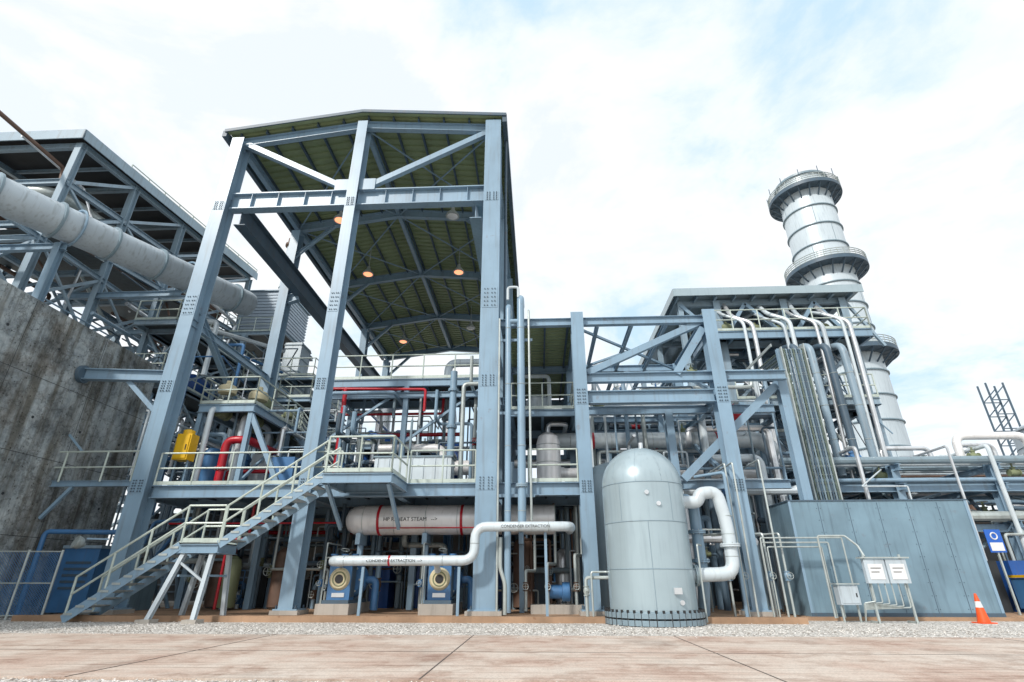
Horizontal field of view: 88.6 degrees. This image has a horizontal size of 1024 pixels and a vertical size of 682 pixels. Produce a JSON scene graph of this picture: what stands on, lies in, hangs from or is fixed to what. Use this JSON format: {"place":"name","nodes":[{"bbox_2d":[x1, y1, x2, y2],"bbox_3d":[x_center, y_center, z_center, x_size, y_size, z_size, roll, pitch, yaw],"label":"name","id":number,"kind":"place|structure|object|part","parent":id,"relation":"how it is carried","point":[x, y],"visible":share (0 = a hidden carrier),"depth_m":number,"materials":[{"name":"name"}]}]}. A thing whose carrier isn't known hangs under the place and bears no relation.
{"place":"outdoors","nodes":[
{"label":"outdoors","id":0,"kind":"place"},
{"bbox_2d":[0,679,281,681],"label":"gravel verge","id":1,"kind":"structure","parent":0,"point":[26,680],"depth_m":6.03,"materials":[{"name":"grey gravel"}]},
{"bbox_2d":[151,601,203,606],"bbox_3d":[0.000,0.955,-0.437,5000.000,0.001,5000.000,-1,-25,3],"label":"ground","id":2,"kind":"structure","parent":0,"point":[171,603],"depth_m":27.43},
{"bbox_2d":[0,278,158,617],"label":"wall","id":3,"kind":"structure","parent":2,"relation":"on","point":[54,410],"depth_m":18.46,"materials":[{"name":"concrete"}]},
{"bbox_2d":[1,323,137,509],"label":"form tie hole","id":4,"kind":"object","parent":3,"relation":"attached to","point":[59,349],"visible":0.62,"depth_m":17.76,"materials":[{"name":"grey concrete"}]},
{"bbox_2d":[0,301,142,614],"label":"pour joint","id":5,"kind":"object","parent":3,"relation":"attached to","point":[70,444],"visible":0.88,"depth_m":18.26,"materials":[{"name":"grey concrete"}]},
{"bbox_2d":[38,366,163,519],"bbox_3d":[-14.570,3.452,18.711,3.211,5.460,0.914,-1,-25,3],"label":"wall support girder","id":6,"kind":"object","parent":3,"relation":"attached to","point":[86,374],"depth_m":19.39,"materials":[{"name":"grey metal"}]},
{"bbox_2d":[0,110,259,560],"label":"conveyor gallery","id":7,"kind":"object","parent":2,"relation":"on","point":[93,176],"visible":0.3,"depth_m":27.84,"materials":[{"name":"paint"}]},
{"bbox_2d":[0,172,256,315],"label":"overhead duct pipe","id":8,"kind":"object","parent":7,"relation":"attached to","point":[65,224],"visible":0.86,"depth_m":22.58,"materials":[{"name":"metal"}]},
{"bbox_2d":[107,295,310,566],"bbox_3d":[-16.128,7.903,32.995,8.946,15.200,19.097,-1,-25,3],"label":"lattice support frame","id":9,"kind":"object","parent":2,"relation":"on","point":[161,330],"visible":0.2,"depth_m":28.22,"materials":[{"name":"paint"}]},
{"bbox_2d":[214,289,312,443],"bbox_3d":[-18.422,6.460,37.148,4.840,21.280,5.220,-1,-25,3],"label":"corrugated cabin","id":10,"kind":"object","parent":2,"relation":"on","point":[256,324],"visible":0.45,"depth_m":39.67,"materials":[{"name":"metal"}]},
{"bbox_2d":[278,238,289,288],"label":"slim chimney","id":11,"kind":"object","parent":2,"relation":"on","point":[287,245],"visible":0.11,"depth_m":48.69,"materials":[{"name":"silver metal"}]},
{"bbox_2d":[241,342,341,448],"bbox_3d":[-13.694,7.531,31.943,4.695,15.000,5.910,-1,-25,3],"label":"inlet duct","id":12,"kind":"object","parent":2,"relation":"on","point":[298,365],"visible":0.28,"depth_m":32.94,"materials":[{"name":"metal"}]},
{"bbox_2d":[83,109,518,615],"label":"open turbine hall","id":13,"kind":"structure","parent":2,"relation":"on","point":[385,181],"depth_m":24.50,"materials":[{"name":"metal"}]},
{"bbox_2d":[70,535,108,548],"bbox_3d":[-13.561,6.476,16.865,0.397,0.408,0.904,-20,-31,36],"label":"floodlight","id":14,"kind":"object","parent":13,"relation":"attached to","point":[79,541],"visible":1,"depth_m":16.63,"materials":[{"name":"metal"}]},
{"bbox_2d":[333,211,342,224],"bbox_3d":[-9.033,-7.318,28.052,0.720,2.363,0.709,-1,-25,3],"label":"bay lamp","id":15,"kind":"object","parent":13,"relation":"attached to","point":[337,218],"visible":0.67,"depth_m":27.47,"materials":[{"name":"grey metal"}]},
{"bbox_2d":[362,249,373,276],"bbox_3d":[-9.054,-5.017,33.386,0.720,2.019,0.709,-1,-25,3],"label":"bay lamp","id":16,"kind":"object","parent":13,"relation":"attached to","point":[367,272],"visible":0.97,"depth_m":32.96,"materials":[{"name":"grey metal"}]},
{"bbox_2d":[399,325,407,343],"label":"bay lamp","id":17,"kind":"object","parent":13,"relation":"attached to","point":[403,339],"visible":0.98,"depth_m":42.21,"materials":[{"name":"grey metal"}]},
{"bbox_2d":[446,185,458,220],"bbox_3d":[-3.130,-7.463,28.026,0.720,2.205,0.709,-1,-25,3],"label":"bay lamp","id":18,"kind":"object","parent":13,"relation":"attached to","point":[452,214],"visible":0.96,"depth_m":27.52,"materials":[{"name":"grey metal"}]},
{"bbox_2d":[453,247,463,274],"bbox_3d":[-3.351,-5.151,33.366,0.720,2.046,0.709,-1,-25,3],"label":"bay lamp","id":19,"kind":"object","parent":13,"relation":"attached to","point":[458,270],"visible":1,"depth_m":32.90,"materials":[{"name":"grey metal"}]},
{"bbox_2d":[466,305,474,329],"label":"bay lamp","id":20,"kind":"object","parent":13,"relation":"attached to","point":[470,326],"visible":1,"depth_m":40.15,"materials":[{"name":"grey metal"}]},
{"bbox_2d":[0,621,1023,681],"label":"gravel stones","id":21,"kind":"object","parent":2,"relation":"on","point":[477,631],"visible":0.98,"depth_m":12.14,"materials":[{"name":"grey gravel"}]},
{"bbox_2d":[0,550,64,619],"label":"chain link fence","id":22,"kind":"object","parent":21,"relation":"on","point":[15,591],"visible":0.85,"depth_m":16.03,"materials":[{"name":"metal"}]},
{"bbox_2d":[60,435,408,623],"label":"steel staircase","id":23,"kind":"structure","parent":21,"relation":"on","point":[362,480],"depth_m":15.84,"materials":[{"name":"metal"}]},
{"bbox_2d":[602,443,706,627],"bbox_3d":[3.878,5.420,15.261,2.668,4.950,2.660,-1,-25,3],"label":"insulated pressure vessel","id":24,"kind":"object","parent":21,"relation":"on","point":[651,579],"visible":0.99,"depth_m":14.21,"materials":[{"name":"metal"}]},
{"bbox_2d":[830,583,862,622],"bbox_3d":[9.532,7.405,14.852,0.650,1.000,0.350,-1,-25,3],"label":"electrical cabinet","id":25,"kind":"object","parent":21,"relation":"on","point":[847,595],"visible":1,"depth_m":14.82,"materials":[{"name":"grey metal"}]},
{"bbox_3d":[9.525,7.167,14.814,0.470,0.420,0.012,-1,-25,3],"label":"door","id":26,"kind":"part","parent":25,"relation":"part of","materials":[{"name":"grey metal"}]},
{"bbox_2d":[855,554,918,623],"bbox_3d":[10.486,6.951,14.762,1.418,1.750,0.600,-1,-25,3],"label":"junction box stand","id":27,"kind":"object","parent":21,"relation":"on","point":[884,570],"visible":1,"depth_m":14.65,"materials":[{"name":"grey metal"}]},
{"bbox_2d":[971,593,997,623],"bbox_3d":[12.947,7.400,14.536,0.400,0.745,0.400,-1,-25,3],"label":"traffic cone","id":28,"kind":"object","parent":21,"relation":"on","point":[982,616],"visible":1,"depth_m":14.43,"materials":[{"name":"orange plastic"}]},
{"bbox_2d":[11,601,1023,623],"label":"concrete plinth","id":29,"kind":"structure","parent":2,"relation":"on","point":[404,615],"depth_m":14.84,"materials":[{"name":"brown concrete"}]},
{"bbox_2d":[14,517,191,613],"bbox_3d":[-14.307,8.165,19.556,2.710,3.406,5.021,-4,-25,9],"label":"blue equipment cabinet","id":30,"kind":"object","parent":29,"relation":"on","point":[74,563],"visible":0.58,"depth_m":18.18,"materials":[{"name":"metal"}]},
{"bbox_2d":[169,387,459,608],"bbox_3d":[-7.300,5.868,21.345,9.880,8.800,5.210,-1,-25,3],"label":"red fire water pipe","id":31,"kind":"object","parent":29,"relation":"on","point":[225,447],"visible":0.51,"depth_m":20.75,"materials":[{"name":"red metal"}]},
{"bbox_2d":[314,542,378,614],"bbox_3d":[-5.282,7.838,17.391,1.722,2.125,2.200,-1,-25,3],"label":"condensate pump","id":32,"kind":"object","parent":29,"relation":"on","point":[343,586],"visible":0.77,"depth_m":16.66,"materials":[{"name":"metal"}]},
{"bbox_2d":[111,503,584,614],"bbox_3d":[-6.438,8.968,22.711,32.800,4.500,13.307,-1,-25,3],"label":"under deck pipework","id":33,"kind":"object","parent":29,"relation":"on","point":[560,555],"visible":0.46,"depth_m":19.94,"materials":[{"name":"metal"}]},
{"bbox_2d":[148,448,579,609],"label":"equipment deck","id":34,"kind":"structure","parent":29,"relation":"on","point":[561,492],"depth_m":18.36,"materials":[{"name":"metal"}]},
{"bbox_2d":[170,429,199,480],"bbox_3d":[-12.018,4.278,19.157,0.550,2.130,0.500,-1,-25,3],"label":"yellow valve cabinet","id":35,"kind":"object","parent":34,"relation":"on","point":[187,440],"visible":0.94,"depth_m":19.17,"materials":[{"name":"metal"}]},
{"bbox_3d":[-12.028,3.833,19.121,0.450,0.850,0.025,-1,-25,3],"label":"door","id":36,"kind":"part","parent":35,"relation":"part of","materials":[{"name":"yellow metal"}]},
{"bbox_2d":[198,448,301,484],"bbox_3d":[-10.335,5.497,21.483,3.740,1.850,2.670,-1,-25,3],"label":"blue lube oil unit","id":37,"kind":"object","parent":34,"relation":"on","point":[210,460],"visible":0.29,"depth_m":20.53,"materials":[{"name":"blue metal"}]},
{"bbox_2d":[193,381,341,484],"bbox_3d":[-10.740,5.232,24.509,3.500,4.791,9.732,-10,-26,21],"label":"steam valve assembly","id":38,"kind":"object","parent":34,"relation":"on","point":[266,401],"visible":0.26,"depth_m":21.33,"materials":[{"name":"metal"}]},
{"bbox_2d":[181,376,354,484],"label":"side access platform","id":39,"kind":"structure","parent":34,"relation":"on","point":[252,408],"depth_m":21.04,"materials":[{"name":"metal"}]},
{"bbox_2d":[207,355,478,484],"bbox_3d":[-6.478,4.570,25.058,11.309,7.549,9.507,-1,-25,3],"label":"hall process piping","id":40,"kind":"object","parent":34,"relation":"on","point":[451,424],"visible":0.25,"depth_m":21.74,"materials":[{"name":"metal"}]},
{"bbox_2d":[327,353,478,467],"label":"access platform","id":41,"kind":"structure","parent":34,"relation":"on","point":[430,384],"depth_m":22.64,"materials":[{"name":"metal"}]},
{"bbox_2d":[355,408,458,478],"bbox_3d":[-5.449,6.232,28.265,6.400,6.899,3.360,-1,-25,3],"label":"steam turbine casing","id":42,"kind":"object","parent":34,"relation":"on","point":[386,424],"visible":0.12,"depth_m":28.58,"materials":[{"name":"grey metal"}]},
{"bbox_2d":[373,455,455,482],"bbox_3d":[-3.569,4.832,19.227,2.900,1.080,0.900,-1,-25,3],"label":"white acoustic panel","id":43,"kind":"object","parent":34,"relation":"on","point":[421,472],"visible":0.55,"depth_m":18.95,"materials":[{"name":"white metal"}]},
{"bbox_2d":[536,422,567,477],"bbox_3d":[1.904,4.811,21.283,1.080,2.930,2.183,-22,-32,39],"label":"silver separator vessel","id":44,"kind":"object","parent":34,"relation":"on","point":[547,438],"visible":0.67,"depth_m":20.62,"materials":[{"name":"metal"}]},
{"bbox_2d":[416,542,472,614],"bbox_3d":[-2.086,7.774,17.251,1.722,2.125,2.200,-1,-25,3],"label":"condensate pump","id":45,"kind":"object","parent":29,"relation":"on","point":[441,588],"visible":0.69,"depth_m":16.46,"materials":[{"name":"metal"}]},
{"bbox_2d":[346,504,554,612],"bbox_3d":[-2.196,7.380,17.986,7.350,3.414,1.031,-1,-25,3],"label":"reheat steam pipe","id":46,"kind":"object","parent":29,"relation":"on","point":[426,522],"visible":0.83,"depth_m":18.09,"materials":[{"name":"metal"}]},
{"bbox_2d":[329,521,574,615],"bbox_3d":[-1.831,6.995,16.187,7.640,2.617,1.357,-1,-25,3],"label":"extraction pipeline","id":47,"kind":"object","parent":29,"relation":"on","point":[438,561],"visible":1,"depth_m":15.80,"materials":[{"name":"metal"}]},
{"bbox_2d":[495,286,534,612],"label":"vertical riser pipe","id":48,"kind":"object","parent":29,"relation":"on","point":[521,484],"visible":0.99,"depth_m":17.85,"materials":[{"name":"metal"}]},
{"bbox_2d":[514,363,797,611],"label":"steam lines","id":49,"kind":"object","parent":29,"relation":"on","point":[702,435],"visible":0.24,"depth_m":21.14,"materials":[{"name":"metal"}]},
{"bbox_2d":[591,364,722,592],"bbox_3d":[6.981,7.139,26.643,7.157,11.100,5.240,-1,-25,3],"label":"trussed walkway frame","id":50,"kind":"object","parent":29,"relation":"on","point":[593,386],"visible":0.02,"depth_m":27.03,"materials":[{"name":"paint"}]},
{"bbox_2d":[583,459,795,622],"bbox_3d":[5.297,5.959,16.556,6.148,4.948,3.337,-5,-25,11],"label":"vessel pipework","id":51,"kind":"object","parent":29,"relation":"on","point":[705,575],"visible":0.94,"depth_m":15.55,"materials":[{"name":"metal"}]},
{"bbox_2d":[657,297,892,605],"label":"column","id":52,"kind":"structure","parent":29,"relation":"on","point":[843,312],"depth_m":25.45,"materials":[{"name":"grey metal"}]},
{"bbox_2d":[663,292,853,370],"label":"rafters","id":53,"kind":"object","parent":52,"relation":"on","point":[809,296],"visible":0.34,"depth_m":27.30,"materials":[{"name":"grey metal"}]},
{"bbox_2d":[679,301,850,342],"bbox_3d":[12.537,-0.928,26.079,8.143,2.221,0.180,-1,-25,3],"label":"brace","id":54,"kind":"object","parent":52,"relation":"attached to","point":[833,322],"visible":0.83,"depth_m":26.18,"materials":[{"name":"metal"}]},
{"bbox_2d":[662,297,869,478],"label":"beam","id":55,"kind":"structure","parent":52,"relation":"on","point":[831,302],"depth_m":26.59,"materials":[{"name":"grey metal"}]},
{"bbox_2d":[638,284,863,364],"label":"fascia","id":56,"kind":"structure","parent":55,"relation":"on","point":[767,290],"depth_m":26.12,"materials":[{"name":"grey metal"}]},
{"bbox_2d":[642,292,857,369],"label":"canopy roof","id":57,"kind":"structure","parent":56,"relation":"attached to","point":[671,355],"depth_m":28.14,"materials":[{"name":"grey metal"}]},
{"bbox_2d":[700,389,805,518],"bbox_3d":[14.173,8.558,36.349,5.600,5.600,15.500,-1,-25,3],"label":"boiler casing","id":58,"kind":"object","parent":55,"relation":"attached to","point":[755,421],"depth_m":29.66,"materials":[{"name":"grey metal"}]},
{"bbox_2d":[701,328,866,411],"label":"platform floor","id":59,"kind":"structure","parent":55,"relation":"on","point":[752,349],"depth_m":25.81,"materials":[{"name":"grey metal"}]},
{"bbox_2d":[693,328,873,359],"bbox_3d":[13.150,0.192,25.919,7.740,0.380,2.640,-1,-25,3],"label":"platform edge","id":60,"kind":"object","parent":59,"relation":"attached to","point":[864,335],"visible":0.51,"depth_m":24.82,"materials":[{"name":"metal"}]},
{"bbox_2d":[689,307,878,398],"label":"rail posts","id":61,"kind":"object","parent":59,"relation":"on","point":[788,329],"visible":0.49,"depth_m":24.92,"materials":[{"name":"metal"}]},
{"bbox_2d":[690,307,874,386],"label":"rails","id":62,"kind":"object","parent":61,"relation":"attached to","point":[865,317],"visible":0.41,"depth_m":25.21,"materials":[{"name":"metal"}]},
{"bbox_2d":[727,337,841,356],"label":"joists","id":63,"kind":"object","parent":59,"relation":"on","point":[782,341],"visible":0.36,"depth_m":25.53,"materials":[{"name":"metal"}]},
{"bbox_2d":[700,325,877,398],"bbox_3d":[13.149,1.414,25.356,7.612,3.420,2.506,-1,-25,3],"label":"toe board","id":64,"kind":"object","parent":59,"relation":"on","point":[779,328],"visible":0.46,"depth_m":24.83,"materials":[{"name":"paint"}]},
{"bbox_2d":[734,397,881,419],"bbox_3d":[13.457,3.212,24.685,6.340,0.300,2.340,-1,-25,3],"label":"platform edge","id":65,"kind":"object","parent":59,"relation":"attached to","point":[876,400],"visible":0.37,"depth_m":23.68,"materials":[{"name":"grey metal"}]},
{"bbox_2d":[775,405,847,416],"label":"joists","id":66,"kind":"object","parent":59,"relation":"attached to","point":[777,413],"visible":0.11,"depth_m":25.24,"materials":[{"name":"grey metal"}]},
{"bbox_2d":[738,324,847,444],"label":"pipe","id":67,"kind":"object","parent":55,"relation":"attached to","point":[782,430],"visible":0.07,"depth_m":24.02,"materials":[{"name":"grey metal"}]},
{"bbox_2d":[729,352,865,445],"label":"pipe","id":68,"kind":"object","parent":55,"relation":"attached to","point":[747,383],"visible":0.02,"depth_m":25.78,"materials":[{"name":"metal"}]},
{"bbox_2d":[742,346,852,395],"bbox_3d":[13.679,3.720,29.506,6.296,3.005,10.140,-1,-25,3],"label":"brace","id":69,"kind":"object","parent":55,"relation":"attached to","point":[838,364],"visible":0.04,"depth_m":24.78,"materials":[{"name":"grey metal"}]},
{"bbox_2d":[846,301,886,346],"bbox_3d":[17.383,-0.892,25.916,1.406,2.555,0.120,-1,-25,3],"label":"stay","id":70,"kind":"object","parent":55,"relation":"attached to","point":[876,336],"visible":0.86,"depth_m":25.86,"materials":[{"name":"silver metal"}]},
{"bbox_2d":[722,321,828,327],"bbox_3d":[13.043,-0.663,26.259,5.452,0.558,0.843,0,-25,0],"label":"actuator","id":71,"kind":"object","parent":52,"relation":"attached to","point":[725,325],"visible":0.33,"depth_m":25.95,"materials":[{"name":"metal"}]},
{"bbox_2d":[746,343,842,499],"bbox_3d":[11.312,5.351,21.128,1.380,9.760,4.088,-1,-25,3],"label":"cable tray riser","id":72,"kind":"object","parent":29,"relation":"on","point":[780,358],"visible":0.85,"depth_m":20.03,"materials":[{"name":"metal"}]},
{"bbox_2d":[760,535,864,617],"bbox_3d":[8.887,6.873,15.408,2.757,2.230,0.508,-6,-25,12],"label":"conduit frame","id":73,"kind":"object","parent":29,"relation":"on","point":[825,572],"visible":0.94,"depth_m":15.61,"materials":[{"name":"grey metal"}]},
{"bbox_2d":[746,432,1023,612],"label":"pipe rack","id":74,"kind":"object","parent":29,"relation":"on","point":[993,478],"visible":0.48,"depth_m":20.74,"materials":[{"name":"metal"}]},
{"bbox_2d":[706,382,809,499],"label":"pipe","id":75,"kind":"object","parent":74,"relation":"on","point":[752,422],"visible":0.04,"depth_m":26.75,"materials":[{"name":"metal"}]},
{"bbox_2d":[705,359,849,456],"bbox_3d":[12.793,3.922,26.245,7.379,8.718,5.491,-1,-25,3],"label":"pipe","id":76,"kind":"object","parent":74,"relation":"on","point":[737,361],"visible":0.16,"depth_m":26.91,"materials":[{"name":"metal"}]},
{"bbox_2d":[691,358,892,472],"bbox_3d":[13.336,3.410,26.354,7.478,8.686,5.195,-1,-25,3],"label":"pipe","id":77,"kind":"object","parent":74,"relation":"on","point":[779,423],"visible":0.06,"depth_m":25.76,"materials":[{"name":"metal"}]},
{"bbox_2d":[716,306,879,478],"bbox_3d":[12.980,2.349,25.065,5.400,9.501,3.323,-1,-25,3],"label":"header pipe","id":78,"kind":"object","parent":74,"relation":"on","point":[790,326],"visible":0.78,"depth_m":24.33,"materials":[{"name":"white metal"}]},
{"bbox_2d":[736,373,862,499],"bbox_3d":[13.182,3.763,26.089,7.380,9.425,5.449,13,-28,-26],"label":"pipe","id":79,"kind":"object","parent":74,"relation":"on","point":[860,494],"visible":0.06,"depth_m":23.76,"materials":[{"name":"grey metal"}]},
{"bbox_2d":[741,302,859,478],"bbox_3d":[13.441,2.340,25.046,2.622,9.502,3.322,-1,-25,3],"label":"header pipe","id":80,"kind":"object","parent":74,"relation":"on","point":[818,323],"visible":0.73,"depth_m":24.57,"materials":[{"name":"white metal"}]},
{"bbox_2d":[721,303,888,478],"bbox_3d":[13.329,2.340,25.047,5.348,9.502,3.316,-1,-25,3],"label":"header pipe","id":81,"kind":"object","parent":74,"relation":"on","point":[847,322],"visible":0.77,"depth_m":23.63,"materials":[{"name":"metal"}]},
{"bbox_2d":[765,343,865,476],"bbox_3d":[13.526,2.993,23.778,1.685,6.454,2.419,4,-25,-8],"label":"riser","id":82,"kind":"object","parent":74,"relation":"on","point":[839,395],"visible":0.59,"depth_m":22.97,"materials":[{"name":"metal"}]},
{"bbox_2d":[798,343,881,476],"bbox_3d":[14.200,2.979,23.749,1.734,6.454,2.429,4,-25,-8],"label":"riser","id":83,"kind":"object","parent":74,"relation":"on","point":[856,397],"visible":0.77,"depth_m":22.79,"materials":[{"name":"grey metal"}]},
{"bbox_2d":[802,372,872,440],"bbox_3d":[14.019,2.819,22.853,2.454,3.027,0.349,-1,-25,3],"label":"riser band","id":84,"kind":"object","parent":83,"relation":"attached to","point":[838,405],"visible":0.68,"depth_m":22.71,"materials":[{"name":"grey metal"}]},
{"bbox_2d":[768,499,1023,620],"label":"steel plate enclosure","id":85,"kind":"object","parent":29,"relation":"on","point":[937,542],"visible":0.82,"depth_m":16.23,"materials":[{"name":"blue metal"}]},
{"bbox_2d":[983,529,1021,614],"bbox_3d":[15.746,7.343,16.758,0.500,2.500,0.114,-1,-25,3],"label":"safety sign","id":86,"kind":"object","parent":29,"relation":"on","point":[995,542],"visible":0.99,"depth_m":17.03,"materials":[{"name":"blue metal"}]},
{"bbox_2d":[1011,425,1023,454],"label":"storage tank","id":87,"kind":"object","parent":29,"relation":"on","point":[1019,445],"visible":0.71,"depth_m":28.09,"materials":[{"name":"white metal"}]},
{"bbox_2d":[500,309,812,616],"bbox_3d":[4.944,5.681,22.345,10.500,10.372,10.614,-1,-25,3],"label":"annex steel frame","id":88,"kind":"object","parent":2,"relation":"on","point":[557,351],"visible":0.77,"depth_m":19.08,"materials":[{"name":"metal"}]},
{"bbox_2d":[525,374,551,405],"bbox_3d":[1.067,2.867,24.267,1.480,2.290,1.536,-1,-25,3],"label":"white header tank","id":89,"kind":"object","parent":88,"relation":"on","point":[537,400],"visible":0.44,"depth_m":23.99,"materials":[{"name":"white metal"}]},
{"bbox_2d":[767,166,913,456],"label":"exhaust stack","id":90,"kind":"object","parent":2,"relation":"on","point":[802,207],"visible":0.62,"depth_m":66.10,"materials":[{"name":"paint"}]},
{"bbox_2d":[731,505,1023,601],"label":"background process plant","id":91,"kind":"object","parent":2,"relation":"on","point":[992,556],"visible":0.01,"depth_m":27.45,"materials":[{"name":"metal"}]},
{"bbox_2d":[976,382,1020,454],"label":"lattice mast","id":92,"kind":"object","parent":2,"relation":"on","point":[998,416],"visible":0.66,"depth_m":49.93,"materials":[{"name":"metal"}]},
{"bbox_2d":[0,633,1023,681],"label":"concrete road","id":93,"kind":"structure","parent":0,"point":[341,658],"depth_m":7.64,"materials":[{"name":"beige concrete"}]},
{"bbox_2d":[0,617,1023,637],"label":"gravel strip","id":94,"kind":"object","parent":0,"point":[964,625],"visible":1,"depth_m":12.82,"materials":[{"name":"grey gravel"}]},
{"bbox_2d":[0,0,1023,545],"label":"sky","id":95,"kind":"structure","parent":0,"point":[650,140],"materials":[{"name":"white"}]},
{"bbox_2d":[1008,575,1023,608],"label":"blue waste bin","id":96,"kind":"object","parent":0,"point":[1017,581],"visible":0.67,"depth_m":17.10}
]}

